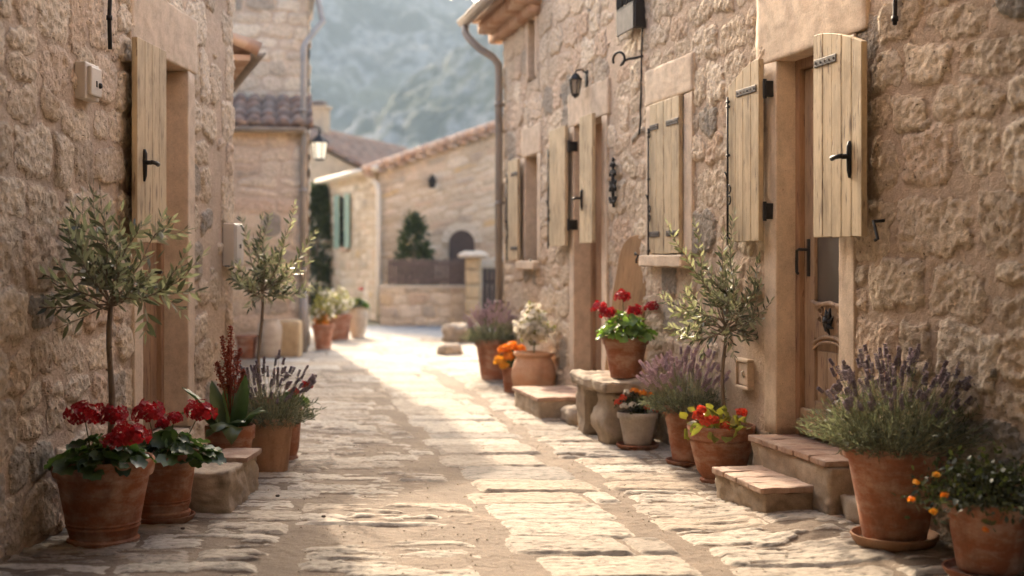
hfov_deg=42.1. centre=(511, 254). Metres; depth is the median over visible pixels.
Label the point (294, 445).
flower pot
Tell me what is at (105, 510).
flower pot
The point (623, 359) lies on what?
flower pot
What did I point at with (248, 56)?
roof eave
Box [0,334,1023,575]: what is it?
street
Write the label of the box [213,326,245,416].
red plume flower
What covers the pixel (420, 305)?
garden wall
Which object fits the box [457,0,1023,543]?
stone house
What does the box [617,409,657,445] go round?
flower pot
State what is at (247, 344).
flower pot
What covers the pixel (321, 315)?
flowering shrub
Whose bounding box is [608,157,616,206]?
iron ornament
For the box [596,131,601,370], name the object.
door
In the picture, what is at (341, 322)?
flower pot
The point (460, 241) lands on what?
arched door
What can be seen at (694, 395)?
lavender
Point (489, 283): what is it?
garden gate
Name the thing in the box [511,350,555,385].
flower pot
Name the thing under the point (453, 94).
mountain
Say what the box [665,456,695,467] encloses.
saucer
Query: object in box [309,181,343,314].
tall hedge
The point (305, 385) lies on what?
geranium
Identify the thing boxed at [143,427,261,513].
stone step
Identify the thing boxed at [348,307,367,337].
flower pot
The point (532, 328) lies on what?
white flowering shrub
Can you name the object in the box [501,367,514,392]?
flower pot
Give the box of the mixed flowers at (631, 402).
[613,387,656,413]
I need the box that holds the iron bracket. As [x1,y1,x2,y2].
[612,28,642,134]
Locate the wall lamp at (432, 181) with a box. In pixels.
[428,174,435,187]
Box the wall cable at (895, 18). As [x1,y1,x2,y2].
[892,0,898,25]
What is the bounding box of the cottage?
[314,121,503,321]
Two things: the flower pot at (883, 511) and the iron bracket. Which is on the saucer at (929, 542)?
the flower pot at (883, 511)
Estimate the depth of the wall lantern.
11.42 m
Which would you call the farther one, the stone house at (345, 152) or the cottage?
the stone house at (345, 152)
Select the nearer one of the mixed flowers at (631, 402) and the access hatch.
the access hatch
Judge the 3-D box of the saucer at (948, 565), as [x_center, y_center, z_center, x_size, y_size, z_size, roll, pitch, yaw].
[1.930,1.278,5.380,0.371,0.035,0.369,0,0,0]
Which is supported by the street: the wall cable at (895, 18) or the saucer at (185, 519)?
the saucer at (185, 519)
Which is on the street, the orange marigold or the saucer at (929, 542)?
the saucer at (929, 542)
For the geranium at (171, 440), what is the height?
0.346 m
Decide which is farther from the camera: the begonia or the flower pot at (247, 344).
the flower pot at (247, 344)
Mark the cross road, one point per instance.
(425, 330)
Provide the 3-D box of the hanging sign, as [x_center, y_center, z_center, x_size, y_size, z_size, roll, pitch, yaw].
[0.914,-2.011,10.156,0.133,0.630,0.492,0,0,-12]
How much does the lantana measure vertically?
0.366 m
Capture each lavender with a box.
[223,349,327,430]
[459,298,518,343]
[636,343,730,416]
[795,343,993,463]
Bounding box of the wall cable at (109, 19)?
[106,0,111,48]
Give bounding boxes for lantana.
[891,437,1023,532]
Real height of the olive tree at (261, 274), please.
1.502 m
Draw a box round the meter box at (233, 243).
[223,223,243,265]
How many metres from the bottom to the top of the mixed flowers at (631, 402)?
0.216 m
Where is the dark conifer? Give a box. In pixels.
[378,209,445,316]
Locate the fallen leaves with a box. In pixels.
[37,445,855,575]
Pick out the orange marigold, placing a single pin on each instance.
(506, 359)
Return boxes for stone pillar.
[458,251,488,323]
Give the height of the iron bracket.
0.822 m
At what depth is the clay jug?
17.27 m
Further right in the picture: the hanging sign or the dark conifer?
the hanging sign
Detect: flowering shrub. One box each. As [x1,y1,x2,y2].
[308,286,336,324]
[318,286,356,313]
[512,301,556,352]
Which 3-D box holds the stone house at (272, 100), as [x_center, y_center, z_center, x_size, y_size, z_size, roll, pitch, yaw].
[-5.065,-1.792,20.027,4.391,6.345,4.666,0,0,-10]
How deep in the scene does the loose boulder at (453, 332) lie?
20.31 m
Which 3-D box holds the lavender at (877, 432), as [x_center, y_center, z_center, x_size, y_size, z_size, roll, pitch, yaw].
[1.722,0.652,5.952,0.909,0.520,0.883,0,0,20]
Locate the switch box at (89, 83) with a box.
[75,61,102,101]
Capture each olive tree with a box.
[36,178,210,463]
[225,199,319,395]
[655,208,774,415]
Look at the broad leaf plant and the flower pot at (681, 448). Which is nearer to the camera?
the broad leaf plant
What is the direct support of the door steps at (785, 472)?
on the ground
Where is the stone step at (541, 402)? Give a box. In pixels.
[512,382,578,424]
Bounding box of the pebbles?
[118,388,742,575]
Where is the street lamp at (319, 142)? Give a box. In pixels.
[304,125,328,160]
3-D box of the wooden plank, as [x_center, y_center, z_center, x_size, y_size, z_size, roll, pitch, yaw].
[0.897,0.369,10.089,0.055,1.049,0.370,10,-3,-38]
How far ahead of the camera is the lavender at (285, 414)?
8.23 m
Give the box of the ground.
[310,315,379,324]
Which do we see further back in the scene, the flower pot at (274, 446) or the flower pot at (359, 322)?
the flower pot at (359, 322)
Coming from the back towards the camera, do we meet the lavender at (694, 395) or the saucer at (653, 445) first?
the saucer at (653, 445)
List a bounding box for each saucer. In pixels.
[140,510,195,524]
[616,441,658,450]
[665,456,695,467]
[850,526,939,551]
[941,558,1023,575]
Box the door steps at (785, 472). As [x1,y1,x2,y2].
[712,434,859,523]
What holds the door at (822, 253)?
in the stone house at (807, 140)
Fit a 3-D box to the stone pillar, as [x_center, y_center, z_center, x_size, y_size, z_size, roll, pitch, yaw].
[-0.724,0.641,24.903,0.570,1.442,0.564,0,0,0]
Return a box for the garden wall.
[379,285,465,325]
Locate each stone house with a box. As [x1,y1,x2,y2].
[0,0,235,564]
[233,0,325,353]
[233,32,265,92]
[309,101,407,307]
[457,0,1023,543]
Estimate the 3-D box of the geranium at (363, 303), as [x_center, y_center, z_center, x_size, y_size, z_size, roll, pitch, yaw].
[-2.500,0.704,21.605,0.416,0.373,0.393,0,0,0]
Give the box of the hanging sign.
[616,0,645,36]
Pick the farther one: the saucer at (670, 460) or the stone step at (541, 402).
the stone step at (541, 402)
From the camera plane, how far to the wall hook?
6.30 m
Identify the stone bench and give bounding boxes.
[570,369,665,443]
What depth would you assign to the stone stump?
17.48 m
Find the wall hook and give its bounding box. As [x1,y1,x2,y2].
[872,219,884,241]
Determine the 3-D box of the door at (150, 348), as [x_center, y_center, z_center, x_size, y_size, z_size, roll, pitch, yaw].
[-2.280,-0.010,8.143,0.110,2.240,0.796,0,0,2]
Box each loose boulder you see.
[436,342,463,354]
[441,322,486,342]
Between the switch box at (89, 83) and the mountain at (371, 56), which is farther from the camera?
the mountain at (371, 56)
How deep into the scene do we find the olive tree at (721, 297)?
7.88 m
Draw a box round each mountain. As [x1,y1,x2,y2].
[309,0,480,132]
[342,35,503,149]
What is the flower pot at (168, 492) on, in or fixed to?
on the saucer at (185, 519)
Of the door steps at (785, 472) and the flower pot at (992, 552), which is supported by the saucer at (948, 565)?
the flower pot at (992, 552)
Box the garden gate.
[483,268,503,322]
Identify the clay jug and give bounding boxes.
[258,320,281,357]
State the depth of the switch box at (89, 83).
6.67 m
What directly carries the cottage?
on the ground
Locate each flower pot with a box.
[51,450,154,547]
[141,448,197,519]
[205,422,254,448]
[235,335,257,358]
[251,416,294,471]
[268,405,302,459]
[311,323,334,348]
[328,313,351,340]
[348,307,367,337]
[474,338,507,379]
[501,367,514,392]
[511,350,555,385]
[602,335,648,378]
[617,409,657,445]
[662,401,715,461]
[687,421,755,483]
[843,439,946,541]
[942,491,1023,575]
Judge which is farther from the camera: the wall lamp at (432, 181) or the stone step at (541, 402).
the wall lamp at (432, 181)
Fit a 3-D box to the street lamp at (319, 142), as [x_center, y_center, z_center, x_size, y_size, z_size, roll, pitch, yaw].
[-2.691,-1.532,18.150,0.392,0.484,0.225,0,0,0]
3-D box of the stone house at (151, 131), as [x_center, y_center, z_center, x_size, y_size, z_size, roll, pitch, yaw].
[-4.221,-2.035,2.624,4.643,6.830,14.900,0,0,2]
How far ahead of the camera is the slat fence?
25.34 m
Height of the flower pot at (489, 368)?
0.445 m
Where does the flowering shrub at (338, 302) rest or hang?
on the flower pot at (341, 322)
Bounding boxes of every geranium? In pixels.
[44,400,156,480]
[131,398,226,467]
[276,380,312,407]
[349,287,370,308]
[591,288,659,342]
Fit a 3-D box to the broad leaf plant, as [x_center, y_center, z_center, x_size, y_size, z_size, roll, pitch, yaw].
[-1.702,0.904,7.907,0.409,0.394,0.458,0,0,43]
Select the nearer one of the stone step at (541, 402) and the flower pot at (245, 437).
the flower pot at (245, 437)
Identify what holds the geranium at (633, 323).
in the flower pot at (623, 359)
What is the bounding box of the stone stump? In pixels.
[280,319,302,356]
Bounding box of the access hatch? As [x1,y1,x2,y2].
[735,357,753,390]
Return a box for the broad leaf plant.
[181,375,265,444]
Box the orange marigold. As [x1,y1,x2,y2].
[493,341,526,368]
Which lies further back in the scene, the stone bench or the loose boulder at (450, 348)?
the loose boulder at (450, 348)
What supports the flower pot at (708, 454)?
on the street
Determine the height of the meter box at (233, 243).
0.310 m
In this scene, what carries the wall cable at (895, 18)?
attached to the stone house at (807, 140)
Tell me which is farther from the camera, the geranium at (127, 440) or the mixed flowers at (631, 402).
the mixed flowers at (631, 402)
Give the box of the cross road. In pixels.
[309,325,503,336]
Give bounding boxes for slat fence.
[388,259,465,283]
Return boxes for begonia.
[679,403,755,442]
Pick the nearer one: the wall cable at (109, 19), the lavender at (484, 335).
the wall cable at (109, 19)
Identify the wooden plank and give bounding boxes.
[605,235,645,369]
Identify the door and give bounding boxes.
[143,243,162,429]
[449,230,474,284]
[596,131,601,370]
[795,68,838,440]
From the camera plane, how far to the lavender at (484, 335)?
14.23 m
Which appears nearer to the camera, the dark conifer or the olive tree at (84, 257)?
the olive tree at (84, 257)
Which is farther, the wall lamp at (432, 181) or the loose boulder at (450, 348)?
the wall lamp at (432, 181)

